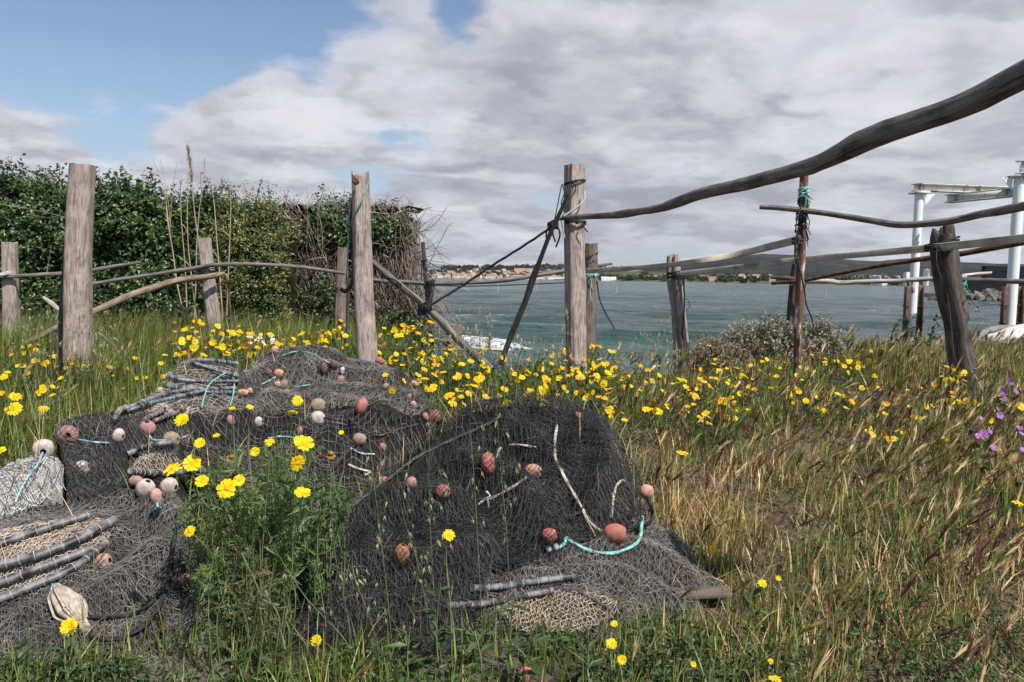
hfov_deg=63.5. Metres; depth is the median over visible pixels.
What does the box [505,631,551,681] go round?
leafy weed
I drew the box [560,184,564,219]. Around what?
line
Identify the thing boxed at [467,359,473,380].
crown daisy
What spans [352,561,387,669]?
wild oat
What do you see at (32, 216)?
bare twigs
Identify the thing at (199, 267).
wooden rail
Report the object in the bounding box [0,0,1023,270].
sky
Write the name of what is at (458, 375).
crown daisy
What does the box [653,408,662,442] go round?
crown daisy
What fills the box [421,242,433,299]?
crooked pole
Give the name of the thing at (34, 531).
net hoop
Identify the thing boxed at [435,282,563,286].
line
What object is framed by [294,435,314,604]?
crown daisy
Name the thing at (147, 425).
net float
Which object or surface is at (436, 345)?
wild oat
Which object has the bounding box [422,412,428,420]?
net float
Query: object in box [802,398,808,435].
crown daisy
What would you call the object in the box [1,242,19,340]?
wooden post
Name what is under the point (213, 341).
crown daisy
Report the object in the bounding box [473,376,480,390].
crown daisy
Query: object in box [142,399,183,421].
net hoop
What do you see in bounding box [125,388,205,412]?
net hoop
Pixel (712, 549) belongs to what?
crown daisy
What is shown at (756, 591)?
leafy weed
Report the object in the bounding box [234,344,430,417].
fishing net
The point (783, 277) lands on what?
short rail
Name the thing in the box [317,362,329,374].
wrap
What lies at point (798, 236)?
cord
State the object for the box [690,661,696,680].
sow thistle flower
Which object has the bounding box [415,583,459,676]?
leafy weed
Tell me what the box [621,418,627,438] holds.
crown daisy
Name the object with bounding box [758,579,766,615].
sow thistle flower
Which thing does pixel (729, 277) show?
woods
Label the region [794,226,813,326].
cord
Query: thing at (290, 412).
crown daisy
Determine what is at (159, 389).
net float
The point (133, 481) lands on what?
net float
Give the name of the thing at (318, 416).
net float
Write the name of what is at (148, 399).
net hoop
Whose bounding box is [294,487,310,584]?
crown daisy
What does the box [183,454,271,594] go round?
crown daisy
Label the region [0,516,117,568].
net hoop
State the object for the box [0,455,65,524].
white netting heap
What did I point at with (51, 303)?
fallen stick
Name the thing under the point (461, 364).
crown daisy
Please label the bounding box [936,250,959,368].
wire
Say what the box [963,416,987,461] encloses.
mallow
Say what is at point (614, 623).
sow thistle flower
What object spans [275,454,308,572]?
crown daisy
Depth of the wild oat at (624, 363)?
7.26 m
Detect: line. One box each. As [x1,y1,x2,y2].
[401,285,428,309]
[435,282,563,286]
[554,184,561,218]
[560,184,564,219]
[597,281,614,328]
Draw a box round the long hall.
[548,276,563,279]
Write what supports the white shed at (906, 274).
on the shore flat
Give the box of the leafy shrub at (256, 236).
[176,172,307,332]
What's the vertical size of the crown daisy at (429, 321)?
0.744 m
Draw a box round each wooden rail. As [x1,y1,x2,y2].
[0,261,141,278]
[7,272,225,352]
[93,262,344,285]
[373,262,611,284]
[759,201,1023,227]
[806,276,966,284]
[962,278,1023,283]
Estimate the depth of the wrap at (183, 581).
3.37 m
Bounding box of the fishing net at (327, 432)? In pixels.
[173,407,443,539]
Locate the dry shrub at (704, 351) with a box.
[671,328,750,376]
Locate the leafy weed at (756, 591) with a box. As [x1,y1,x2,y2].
[729,584,763,615]
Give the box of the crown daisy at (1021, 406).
[1017,402,1023,419]
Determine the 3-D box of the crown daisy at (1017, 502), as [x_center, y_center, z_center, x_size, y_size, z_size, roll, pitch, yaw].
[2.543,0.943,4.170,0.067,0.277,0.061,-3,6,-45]
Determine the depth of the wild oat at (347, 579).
2.92 m
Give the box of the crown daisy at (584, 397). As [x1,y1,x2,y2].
[582,393,590,408]
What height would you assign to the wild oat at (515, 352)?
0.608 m
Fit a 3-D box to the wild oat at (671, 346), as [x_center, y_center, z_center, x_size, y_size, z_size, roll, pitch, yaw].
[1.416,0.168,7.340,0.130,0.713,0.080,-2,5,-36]
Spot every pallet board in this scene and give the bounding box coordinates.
[197,641,255,656]
[672,586,732,599]
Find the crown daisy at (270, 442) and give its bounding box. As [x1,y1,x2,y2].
[264,439,279,596]
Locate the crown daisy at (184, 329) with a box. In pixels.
[181,327,188,350]
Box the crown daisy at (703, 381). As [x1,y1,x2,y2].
[701,380,706,404]
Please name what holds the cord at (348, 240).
hanging from the wooden post at (365, 331)
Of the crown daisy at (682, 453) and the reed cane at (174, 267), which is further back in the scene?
the reed cane at (174, 267)
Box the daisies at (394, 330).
[5,319,1012,473]
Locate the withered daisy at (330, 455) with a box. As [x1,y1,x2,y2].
[326,451,335,596]
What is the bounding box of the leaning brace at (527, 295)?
[498,194,567,364]
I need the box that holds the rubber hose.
[339,198,352,292]
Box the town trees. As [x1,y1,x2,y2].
[428,263,621,276]
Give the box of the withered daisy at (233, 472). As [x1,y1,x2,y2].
[223,467,240,596]
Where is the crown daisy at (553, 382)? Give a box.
[548,378,555,390]
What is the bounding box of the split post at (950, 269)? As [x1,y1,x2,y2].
[930,224,976,392]
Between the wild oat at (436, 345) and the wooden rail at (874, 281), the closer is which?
the wild oat at (436, 345)
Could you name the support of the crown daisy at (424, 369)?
on the ground at (448, 654)
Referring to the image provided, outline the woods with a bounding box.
[598,271,898,284]
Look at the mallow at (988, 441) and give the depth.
5.18 m
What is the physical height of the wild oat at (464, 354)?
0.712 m
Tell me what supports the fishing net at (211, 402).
on the ground at (448, 654)
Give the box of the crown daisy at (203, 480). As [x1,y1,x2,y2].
[195,475,233,583]
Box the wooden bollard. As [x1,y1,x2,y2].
[449,324,461,346]
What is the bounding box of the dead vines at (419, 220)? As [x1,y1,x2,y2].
[394,215,478,341]
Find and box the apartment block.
[514,268,533,273]
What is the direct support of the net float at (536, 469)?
on the black fishing net at (584, 451)
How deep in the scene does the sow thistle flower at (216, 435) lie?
2.98 m
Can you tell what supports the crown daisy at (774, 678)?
on the ground at (448, 654)
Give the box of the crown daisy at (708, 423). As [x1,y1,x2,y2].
[701,421,711,456]
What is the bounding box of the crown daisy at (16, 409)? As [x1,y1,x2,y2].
[4,402,22,421]
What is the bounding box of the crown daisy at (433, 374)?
[431,372,437,406]
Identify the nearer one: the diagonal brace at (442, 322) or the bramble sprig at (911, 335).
the diagonal brace at (442, 322)
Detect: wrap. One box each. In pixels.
[54,424,77,445]
[75,459,89,476]
[90,551,114,572]
[174,572,193,591]
[263,368,273,378]
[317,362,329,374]
[329,359,339,369]
[389,543,413,567]
[426,408,444,424]
[432,482,451,502]
[475,451,501,476]
[523,462,543,481]
[540,527,558,545]
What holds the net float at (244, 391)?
on the fishing net at (299, 367)
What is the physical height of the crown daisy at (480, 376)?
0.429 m
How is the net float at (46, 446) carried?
on the white netting heap
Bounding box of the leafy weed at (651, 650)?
[624,627,664,675]
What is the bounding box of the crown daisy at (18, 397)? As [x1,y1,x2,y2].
[8,392,21,423]
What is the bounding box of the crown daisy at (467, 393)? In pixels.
[465,391,471,404]
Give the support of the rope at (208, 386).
hanging from the net hoop at (194, 361)
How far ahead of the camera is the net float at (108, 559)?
3.40 m
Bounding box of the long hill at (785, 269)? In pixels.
[640,254,823,275]
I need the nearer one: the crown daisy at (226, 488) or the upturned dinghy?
the crown daisy at (226, 488)
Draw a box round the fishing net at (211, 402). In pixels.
[135,358,238,417]
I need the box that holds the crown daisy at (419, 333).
[410,332,420,376]
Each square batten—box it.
[587,235,802,272]
[679,234,1023,275]
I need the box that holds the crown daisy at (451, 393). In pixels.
[446,392,454,398]
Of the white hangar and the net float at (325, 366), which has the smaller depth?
the net float at (325, 366)
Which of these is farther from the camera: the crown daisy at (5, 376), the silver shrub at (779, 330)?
the silver shrub at (779, 330)
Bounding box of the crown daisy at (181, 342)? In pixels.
[178,339,185,360]
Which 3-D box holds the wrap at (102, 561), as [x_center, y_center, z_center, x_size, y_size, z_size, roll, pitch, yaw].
[-1.689,0.919,3.396,0.100,0.102,0.039,1,4,0]
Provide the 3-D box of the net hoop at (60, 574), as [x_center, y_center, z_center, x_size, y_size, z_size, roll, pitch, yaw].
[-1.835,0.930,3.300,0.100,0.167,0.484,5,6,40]
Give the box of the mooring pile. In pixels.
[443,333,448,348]
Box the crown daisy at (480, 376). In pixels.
[478,374,484,399]
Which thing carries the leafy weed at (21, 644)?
on the ground at (448, 654)
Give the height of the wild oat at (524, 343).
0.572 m
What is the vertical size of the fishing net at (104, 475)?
0.654 m
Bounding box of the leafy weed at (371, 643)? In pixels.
[350,638,388,681]
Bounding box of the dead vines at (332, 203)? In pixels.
[279,185,407,296]
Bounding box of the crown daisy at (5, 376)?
[0,374,7,391]
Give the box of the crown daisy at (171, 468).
[163,463,211,593]
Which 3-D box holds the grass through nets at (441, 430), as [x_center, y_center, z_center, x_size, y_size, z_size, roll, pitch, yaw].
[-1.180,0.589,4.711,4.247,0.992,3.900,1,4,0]
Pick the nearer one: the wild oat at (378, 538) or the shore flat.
the wild oat at (378, 538)
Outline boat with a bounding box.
[973,324,1023,351]
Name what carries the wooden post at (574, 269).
on the ground at (448, 654)
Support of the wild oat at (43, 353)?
on the ground at (448, 654)
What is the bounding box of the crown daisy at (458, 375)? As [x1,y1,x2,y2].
[455,372,461,393]
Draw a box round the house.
[486,274,495,278]
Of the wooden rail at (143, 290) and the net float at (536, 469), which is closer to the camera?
the net float at (536, 469)
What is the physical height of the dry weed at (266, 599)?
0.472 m
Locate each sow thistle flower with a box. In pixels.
[60,618,79,673]
[173,413,194,591]
[194,437,255,595]
[213,433,238,593]
[228,406,239,579]
[246,405,256,537]
[249,447,267,600]
[283,395,302,560]
[310,609,321,647]
[316,430,344,603]
[443,529,454,674]
[606,620,616,659]
[606,638,616,681]
[617,654,626,681]
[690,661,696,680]
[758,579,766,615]
[767,658,773,681]
[776,576,792,603]
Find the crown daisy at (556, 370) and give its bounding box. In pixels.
[552,368,559,391]
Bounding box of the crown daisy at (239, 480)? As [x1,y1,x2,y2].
[233,474,303,613]
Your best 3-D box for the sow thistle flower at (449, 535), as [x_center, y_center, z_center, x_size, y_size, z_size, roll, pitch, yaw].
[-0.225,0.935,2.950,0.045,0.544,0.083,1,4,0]
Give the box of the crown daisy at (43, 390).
[39,387,48,425]
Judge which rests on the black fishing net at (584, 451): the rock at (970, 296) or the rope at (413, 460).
the rope at (413, 460)
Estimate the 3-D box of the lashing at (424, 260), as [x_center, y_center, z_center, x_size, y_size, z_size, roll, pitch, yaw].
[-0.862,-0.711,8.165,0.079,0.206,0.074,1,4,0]
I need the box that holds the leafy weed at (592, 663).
[562,638,604,681]
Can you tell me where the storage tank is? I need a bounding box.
[923,269,929,285]
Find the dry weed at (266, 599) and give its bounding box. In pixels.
[207,541,311,681]
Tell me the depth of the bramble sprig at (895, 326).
9.01 m
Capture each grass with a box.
[0,304,1023,461]
[0,315,1023,681]
[560,409,1023,681]
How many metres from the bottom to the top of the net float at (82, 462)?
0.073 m
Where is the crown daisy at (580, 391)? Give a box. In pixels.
[578,389,584,407]
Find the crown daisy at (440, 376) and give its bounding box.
[437,375,444,410]
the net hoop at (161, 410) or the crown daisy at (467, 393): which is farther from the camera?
the crown daisy at (467, 393)
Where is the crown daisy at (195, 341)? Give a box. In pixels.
[192,339,198,353]
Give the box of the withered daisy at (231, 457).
[220,454,234,603]
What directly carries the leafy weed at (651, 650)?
on the ground at (448, 654)
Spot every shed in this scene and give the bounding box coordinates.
[239,203,423,356]
[903,272,909,285]
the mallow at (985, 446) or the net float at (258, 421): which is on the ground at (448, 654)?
the mallow at (985, 446)
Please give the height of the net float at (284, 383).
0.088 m
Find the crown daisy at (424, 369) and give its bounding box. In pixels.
[421,367,427,391]
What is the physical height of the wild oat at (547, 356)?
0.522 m
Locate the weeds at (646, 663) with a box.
[0,457,1023,681]
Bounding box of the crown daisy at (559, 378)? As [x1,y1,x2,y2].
[556,375,562,396]
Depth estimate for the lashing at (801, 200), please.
8.07 m
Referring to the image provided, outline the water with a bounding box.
[318,278,1023,378]
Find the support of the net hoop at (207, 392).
on the fishing net at (211, 402)
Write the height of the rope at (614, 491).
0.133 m
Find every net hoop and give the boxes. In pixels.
[0,511,91,547]
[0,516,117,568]
[0,539,109,602]
[0,546,90,586]
[112,404,127,421]
[115,388,185,411]
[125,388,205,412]
[125,439,175,456]
[127,466,205,476]
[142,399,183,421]
[152,402,187,422]
[162,381,235,390]
[164,384,236,393]
[167,371,238,383]
[190,358,239,378]
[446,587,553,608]
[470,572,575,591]
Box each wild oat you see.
[20,326,38,373]
[25,307,45,388]
[35,304,53,378]
[43,313,66,373]
[63,301,79,394]
[68,312,88,391]
[82,303,97,369]
[87,320,103,388]
[95,321,116,405]
[101,333,122,379]
[274,548,348,679]
[329,523,363,665]
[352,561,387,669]
[364,551,430,681]
[366,426,397,662]
[396,468,436,663]
[424,420,452,621]
[433,328,444,366]
[440,332,454,393]
[454,307,473,384]
[463,326,479,374]
[468,324,485,378]
[469,418,492,659]
[474,305,491,373]
[476,300,491,367]
[487,334,498,382]
[495,344,512,393]
[495,402,520,635]
[511,335,525,397]
[521,335,536,371]
[536,337,550,383]
[544,343,561,375]
[554,329,572,368]
[556,304,577,375]
[617,351,624,372]
[619,344,630,374]
[628,336,639,381]
[632,349,645,377]
[634,330,650,376]
[641,324,658,391]
[651,337,663,375]
[658,307,671,365]
[666,322,677,367]
[666,335,679,393]
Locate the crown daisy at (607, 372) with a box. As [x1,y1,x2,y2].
[602,370,611,401]
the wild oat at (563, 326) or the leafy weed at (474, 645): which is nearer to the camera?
the leafy weed at (474, 645)
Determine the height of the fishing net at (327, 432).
0.563 m
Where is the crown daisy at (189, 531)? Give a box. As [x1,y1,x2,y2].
[184,526,231,589]
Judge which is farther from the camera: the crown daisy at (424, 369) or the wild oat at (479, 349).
the wild oat at (479, 349)
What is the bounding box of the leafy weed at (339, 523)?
[277,468,359,650]
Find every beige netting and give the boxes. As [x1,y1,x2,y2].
[0,518,115,593]
[118,401,190,421]
[132,453,182,485]
[496,590,619,641]
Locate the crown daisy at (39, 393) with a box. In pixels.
[34,389,40,409]
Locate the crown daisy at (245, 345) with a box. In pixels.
[241,342,248,367]
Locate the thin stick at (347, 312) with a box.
[345,278,349,347]
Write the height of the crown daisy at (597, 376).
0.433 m
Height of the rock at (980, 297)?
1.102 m
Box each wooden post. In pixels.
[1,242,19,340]
[63,163,95,381]
[197,237,221,334]
[334,247,348,341]
[351,170,377,361]
[564,163,586,393]
[585,243,597,367]
[783,264,795,349]
[793,176,808,377]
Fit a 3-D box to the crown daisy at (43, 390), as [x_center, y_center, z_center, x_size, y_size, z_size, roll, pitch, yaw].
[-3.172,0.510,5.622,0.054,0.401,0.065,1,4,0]
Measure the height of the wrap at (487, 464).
0.138 m
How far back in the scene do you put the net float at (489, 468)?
4.02 m
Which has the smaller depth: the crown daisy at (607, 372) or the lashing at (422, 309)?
the crown daisy at (607, 372)
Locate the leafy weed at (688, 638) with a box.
[668,629,695,665]
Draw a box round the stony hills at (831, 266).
[805,258,1023,277]
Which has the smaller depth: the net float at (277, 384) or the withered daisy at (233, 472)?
the withered daisy at (233, 472)
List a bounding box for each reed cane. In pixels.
[160,160,169,224]
[165,187,190,320]
[170,163,176,242]
[172,180,187,323]
[175,180,196,321]
[181,143,221,313]
[194,159,204,323]
[211,187,238,329]
[215,187,246,333]
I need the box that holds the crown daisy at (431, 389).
[427,387,436,402]
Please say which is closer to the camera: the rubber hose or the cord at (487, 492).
the cord at (487, 492)
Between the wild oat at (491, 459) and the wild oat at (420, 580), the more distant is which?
the wild oat at (491, 459)
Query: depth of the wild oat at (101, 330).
6.47 m
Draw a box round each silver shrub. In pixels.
[713,315,773,366]
[741,310,822,364]
[803,312,846,362]
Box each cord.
[345,198,351,284]
[350,182,368,225]
[478,491,490,505]
[566,191,585,214]
[589,278,591,299]
[681,278,684,338]
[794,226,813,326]
[795,204,802,273]
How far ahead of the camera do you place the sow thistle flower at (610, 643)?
2.89 m
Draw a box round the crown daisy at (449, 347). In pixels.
[448,345,453,362]
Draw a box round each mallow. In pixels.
[956,426,978,476]
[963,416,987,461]
[967,428,992,476]
[970,430,994,484]
[970,433,989,484]
[983,412,1003,456]
[984,445,998,503]
[990,397,1008,438]
[990,406,1002,445]
[993,388,1012,418]
[1003,425,1023,476]
[1005,432,1023,475]
[1006,378,1016,419]
[1007,389,1018,426]
[1011,447,1023,506]
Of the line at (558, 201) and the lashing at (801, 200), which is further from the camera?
the lashing at (801, 200)
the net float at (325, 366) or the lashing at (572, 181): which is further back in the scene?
the lashing at (572, 181)
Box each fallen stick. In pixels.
[42,296,58,311]
[97,332,123,354]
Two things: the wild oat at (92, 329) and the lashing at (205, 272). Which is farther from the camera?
the lashing at (205, 272)
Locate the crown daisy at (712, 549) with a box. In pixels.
[709,545,718,578]
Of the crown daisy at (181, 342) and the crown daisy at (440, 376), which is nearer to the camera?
the crown daisy at (440, 376)
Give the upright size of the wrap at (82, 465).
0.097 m
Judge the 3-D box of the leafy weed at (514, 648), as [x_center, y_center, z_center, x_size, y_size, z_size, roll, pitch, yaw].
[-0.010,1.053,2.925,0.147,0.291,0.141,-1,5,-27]
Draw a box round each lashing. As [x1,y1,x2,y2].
[0,271,11,275]
[195,268,214,284]
[386,277,401,303]
[417,297,431,331]
[421,259,427,278]
[424,279,434,300]
[545,219,560,247]
[564,179,585,194]
[564,220,587,231]
[586,273,598,289]
[666,270,684,295]
[792,235,803,264]
[794,219,807,245]
[795,206,810,234]
[797,196,808,218]
[798,186,812,215]
[924,244,943,265]
[929,236,959,261]
[963,280,970,302]
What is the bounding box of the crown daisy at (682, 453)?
[676,450,687,494]
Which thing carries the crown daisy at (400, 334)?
on the daisy greenery
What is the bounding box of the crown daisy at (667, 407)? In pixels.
[660,404,668,437]
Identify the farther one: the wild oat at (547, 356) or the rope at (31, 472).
the wild oat at (547, 356)
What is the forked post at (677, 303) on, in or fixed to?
on the ground at (448, 654)
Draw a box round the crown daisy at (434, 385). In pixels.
[430,383,437,408]
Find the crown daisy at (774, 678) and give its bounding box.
[768,675,781,681]
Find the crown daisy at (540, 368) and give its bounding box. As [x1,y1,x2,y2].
[537,365,543,384]
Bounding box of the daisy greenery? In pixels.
[0,322,1019,470]
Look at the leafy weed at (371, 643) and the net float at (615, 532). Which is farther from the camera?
the net float at (615, 532)
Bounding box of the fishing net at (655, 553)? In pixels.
[476,513,721,651]
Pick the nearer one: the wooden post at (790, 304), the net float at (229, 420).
the net float at (229, 420)
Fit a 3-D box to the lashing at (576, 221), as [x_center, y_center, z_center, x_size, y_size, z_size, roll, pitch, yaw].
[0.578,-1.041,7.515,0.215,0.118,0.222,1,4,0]
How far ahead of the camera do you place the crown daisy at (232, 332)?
7.61 m
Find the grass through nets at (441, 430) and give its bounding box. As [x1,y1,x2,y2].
[0,341,720,661]
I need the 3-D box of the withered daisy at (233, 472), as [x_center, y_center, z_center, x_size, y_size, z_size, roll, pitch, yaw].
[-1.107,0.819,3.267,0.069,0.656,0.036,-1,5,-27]
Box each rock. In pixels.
[966,294,975,299]
[974,295,985,300]
[988,294,997,300]
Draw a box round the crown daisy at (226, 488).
[216,479,255,592]
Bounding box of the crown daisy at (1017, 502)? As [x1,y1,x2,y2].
[1011,500,1023,546]
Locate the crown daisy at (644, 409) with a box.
[642,407,649,441]
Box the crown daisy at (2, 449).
[0,447,6,464]
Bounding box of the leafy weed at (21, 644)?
[1,635,33,680]
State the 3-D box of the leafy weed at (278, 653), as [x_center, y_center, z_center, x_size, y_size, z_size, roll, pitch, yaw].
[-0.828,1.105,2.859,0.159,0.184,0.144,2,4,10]
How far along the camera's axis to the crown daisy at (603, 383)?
6.07 m
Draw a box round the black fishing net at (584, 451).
[262,392,651,661]
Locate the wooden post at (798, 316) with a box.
[793,176,808,377]
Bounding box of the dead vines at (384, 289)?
[295,195,491,351]
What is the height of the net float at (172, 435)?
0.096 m
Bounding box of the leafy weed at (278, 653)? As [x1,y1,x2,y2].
[255,631,298,681]
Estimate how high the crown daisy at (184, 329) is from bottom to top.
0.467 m
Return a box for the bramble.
[290,251,446,359]
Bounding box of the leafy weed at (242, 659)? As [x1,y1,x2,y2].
[215,643,258,681]
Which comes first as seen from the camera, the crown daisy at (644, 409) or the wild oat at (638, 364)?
the crown daisy at (644, 409)
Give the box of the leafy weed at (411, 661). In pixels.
[383,626,427,681]
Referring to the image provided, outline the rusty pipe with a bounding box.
[771,243,1023,284]
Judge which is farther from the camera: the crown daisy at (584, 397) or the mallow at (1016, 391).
the mallow at (1016, 391)
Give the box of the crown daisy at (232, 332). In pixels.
[229,329,235,347]
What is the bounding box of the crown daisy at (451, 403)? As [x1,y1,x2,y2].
[448,401,455,429]
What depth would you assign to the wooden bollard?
19.41 m
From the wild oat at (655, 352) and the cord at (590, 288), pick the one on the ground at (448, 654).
the wild oat at (655, 352)
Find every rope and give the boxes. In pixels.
[15,452,42,502]
[78,439,108,443]
[85,527,177,641]
[89,586,163,619]
[201,372,225,406]
[224,370,234,405]
[282,351,329,362]
[347,417,417,435]
[348,416,500,508]
[348,464,370,475]
[351,447,374,454]
[431,230,548,305]
[486,477,526,500]
[496,443,535,457]
[553,425,603,532]
[557,516,643,554]
[566,517,597,531]
[578,591,644,642]
[610,479,625,518]
[625,496,653,529]
[669,607,692,629]
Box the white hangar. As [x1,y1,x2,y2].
[601,277,615,280]
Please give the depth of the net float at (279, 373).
6.15 m
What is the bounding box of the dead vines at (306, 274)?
[223,194,420,328]
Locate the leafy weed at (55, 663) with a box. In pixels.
[42,628,78,680]
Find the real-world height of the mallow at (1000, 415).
0.375 m
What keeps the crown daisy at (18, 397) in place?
on the ground at (448, 654)
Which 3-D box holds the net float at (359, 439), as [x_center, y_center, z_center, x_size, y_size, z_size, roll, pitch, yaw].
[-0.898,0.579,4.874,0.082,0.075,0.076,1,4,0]
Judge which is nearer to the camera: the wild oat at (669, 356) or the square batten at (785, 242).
the wild oat at (669, 356)
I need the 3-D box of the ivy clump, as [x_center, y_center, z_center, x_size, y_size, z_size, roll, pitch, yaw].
[-2.229,-1.806,12.555,1.762,1.097,1.724,1,4,0]
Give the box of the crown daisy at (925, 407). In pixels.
[921,402,928,440]
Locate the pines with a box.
[889,276,964,286]
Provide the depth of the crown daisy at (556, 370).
6.49 m
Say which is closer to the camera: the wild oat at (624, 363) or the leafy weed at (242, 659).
the leafy weed at (242, 659)
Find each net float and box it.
[32,439,54,456]
[56,425,78,443]
[74,460,89,474]
[94,553,112,569]
[112,428,124,442]
[128,475,142,486]
[135,479,155,497]
[139,420,155,434]
[150,488,162,504]
[157,387,163,392]
[159,477,178,493]
[162,431,179,447]
[177,573,192,588]
[226,415,234,425]
[237,389,248,396]
[254,416,262,425]
[265,369,271,376]
[271,346,278,353]
[274,369,283,377]
[274,381,280,386]
[280,379,288,389]
[296,427,302,434]
[310,398,325,411]
[310,411,324,425]
[321,363,326,372]
[336,375,343,382]
[340,367,344,374]
[352,433,366,445]
[355,398,367,414]
[375,357,383,364]
[393,543,409,565]
[406,477,416,488]
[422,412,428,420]
[429,409,441,423]
[435,484,450,499]
[481,452,495,474]
[517,665,531,681]
[524,464,542,479]
[542,528,556,543]
[603,523,626,542]
[639,484,653,497]
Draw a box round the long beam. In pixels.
[559,59,1023,220]
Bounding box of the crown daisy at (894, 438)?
[891,436,897,456]
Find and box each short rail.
[770,276,795,279]
[962,271,991,276]
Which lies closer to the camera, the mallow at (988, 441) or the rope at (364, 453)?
the rope at (364, 453)
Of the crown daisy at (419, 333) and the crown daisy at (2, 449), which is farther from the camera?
the crown daisy at (419, 333)
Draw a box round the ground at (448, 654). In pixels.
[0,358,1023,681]
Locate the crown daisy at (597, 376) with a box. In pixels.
[593,373,600,411]
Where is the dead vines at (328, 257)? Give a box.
[276,192,478,350]
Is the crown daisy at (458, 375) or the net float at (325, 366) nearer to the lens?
the net float at (325, 366)
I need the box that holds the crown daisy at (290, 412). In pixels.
[288,410,313,604]
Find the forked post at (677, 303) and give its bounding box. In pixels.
[666,253,689,376]
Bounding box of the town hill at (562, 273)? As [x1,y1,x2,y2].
[430,269,712,279]
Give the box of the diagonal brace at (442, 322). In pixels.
[372,259,494,371]
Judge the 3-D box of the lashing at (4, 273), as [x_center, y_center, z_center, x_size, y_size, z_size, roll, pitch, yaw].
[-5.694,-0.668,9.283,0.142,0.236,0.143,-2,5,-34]
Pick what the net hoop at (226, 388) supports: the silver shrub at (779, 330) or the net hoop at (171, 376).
the net hoop at (171, 376)
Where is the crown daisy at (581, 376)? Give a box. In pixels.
[577,373,584,410]
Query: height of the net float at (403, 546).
0.100 m
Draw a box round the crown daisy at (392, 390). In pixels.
[388,387,395,400]
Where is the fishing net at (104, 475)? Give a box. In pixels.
[56,410,191,510]
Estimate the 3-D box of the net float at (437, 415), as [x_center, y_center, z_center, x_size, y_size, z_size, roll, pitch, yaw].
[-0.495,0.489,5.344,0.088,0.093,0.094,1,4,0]
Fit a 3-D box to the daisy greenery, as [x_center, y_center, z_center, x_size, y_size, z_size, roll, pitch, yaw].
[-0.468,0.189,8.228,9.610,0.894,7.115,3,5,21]
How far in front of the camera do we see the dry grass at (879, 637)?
4.08 m
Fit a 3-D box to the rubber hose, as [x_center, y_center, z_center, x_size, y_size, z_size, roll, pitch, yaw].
[-1.474,-0.852,7.409,0.151,0.854,0.041,1,4,0]
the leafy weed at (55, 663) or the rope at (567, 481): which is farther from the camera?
the rope at (567, 481)
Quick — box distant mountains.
[419,263,480,268]
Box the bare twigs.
[0,204,62,277]
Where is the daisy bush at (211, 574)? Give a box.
[166,427,347,681]
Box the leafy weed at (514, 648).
[483,596,529,676]
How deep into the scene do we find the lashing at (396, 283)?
7.50 m
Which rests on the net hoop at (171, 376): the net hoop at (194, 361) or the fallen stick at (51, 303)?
the net hoop at (194, 361)
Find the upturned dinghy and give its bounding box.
[462,335,531,351]
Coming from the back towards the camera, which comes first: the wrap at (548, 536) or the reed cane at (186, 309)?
the reed cane at (186, 309)
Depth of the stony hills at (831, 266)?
3139.18 m
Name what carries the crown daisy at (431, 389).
on the daisy greenery
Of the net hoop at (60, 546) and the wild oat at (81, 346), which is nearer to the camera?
the net hoop at (60, 546)
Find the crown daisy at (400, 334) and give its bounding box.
[398,333,403,368]
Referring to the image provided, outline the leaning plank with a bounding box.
[55,250,63,386]
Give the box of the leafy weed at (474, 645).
[452,620,503,681]
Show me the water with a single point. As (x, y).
(632, 308)
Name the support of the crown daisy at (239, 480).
on the ground at (448, 654)
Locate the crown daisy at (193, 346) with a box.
[190,344,197,357]
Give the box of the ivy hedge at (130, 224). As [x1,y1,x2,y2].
[0,153,237,336]
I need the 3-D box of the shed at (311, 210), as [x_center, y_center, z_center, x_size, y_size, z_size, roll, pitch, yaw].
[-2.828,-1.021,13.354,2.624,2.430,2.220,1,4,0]
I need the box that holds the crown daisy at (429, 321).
[425,320,433,384]
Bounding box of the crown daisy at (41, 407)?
[38,406,48,411]
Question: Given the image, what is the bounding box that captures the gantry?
[901,160,1023,347]
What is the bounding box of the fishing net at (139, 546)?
[0,487,216,681]
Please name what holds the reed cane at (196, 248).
on the ground at (448, 654)
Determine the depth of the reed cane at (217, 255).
10.70 m
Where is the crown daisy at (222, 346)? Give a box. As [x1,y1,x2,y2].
[218,343,225,359]
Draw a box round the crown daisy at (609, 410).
[605,407,612,419]
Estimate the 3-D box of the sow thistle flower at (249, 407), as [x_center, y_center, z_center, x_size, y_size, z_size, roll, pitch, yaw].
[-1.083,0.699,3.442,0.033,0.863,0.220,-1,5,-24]
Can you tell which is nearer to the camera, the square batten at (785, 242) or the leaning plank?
the leaning plank
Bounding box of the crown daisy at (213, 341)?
[208,339,216,357]
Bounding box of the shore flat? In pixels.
[554,273,969,286]
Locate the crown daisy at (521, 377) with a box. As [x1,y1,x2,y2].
[519,374,525,400]
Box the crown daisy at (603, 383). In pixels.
[600,379,606,413]
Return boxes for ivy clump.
[297,184,418,256]
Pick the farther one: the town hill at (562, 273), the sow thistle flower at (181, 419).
the town hill at (562, 273)
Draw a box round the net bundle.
[47,583,90,633]
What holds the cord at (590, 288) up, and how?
hanging from the wooden post at (591, 304)
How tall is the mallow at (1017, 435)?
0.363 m
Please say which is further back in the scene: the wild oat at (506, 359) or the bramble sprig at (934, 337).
the bramble sprig at (934, 337)
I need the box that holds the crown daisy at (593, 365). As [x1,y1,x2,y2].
[588,363,595,400]
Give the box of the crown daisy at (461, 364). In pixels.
[458,362,465,394]
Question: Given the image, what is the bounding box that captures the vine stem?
[224,275,231,329]
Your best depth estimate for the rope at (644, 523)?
3.98 m
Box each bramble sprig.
[887,314,915,345]
[904,326,920,347]
[925,314,939,347]
[962,297,979,313]
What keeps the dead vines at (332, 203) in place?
attached to the shed at (311, 210)

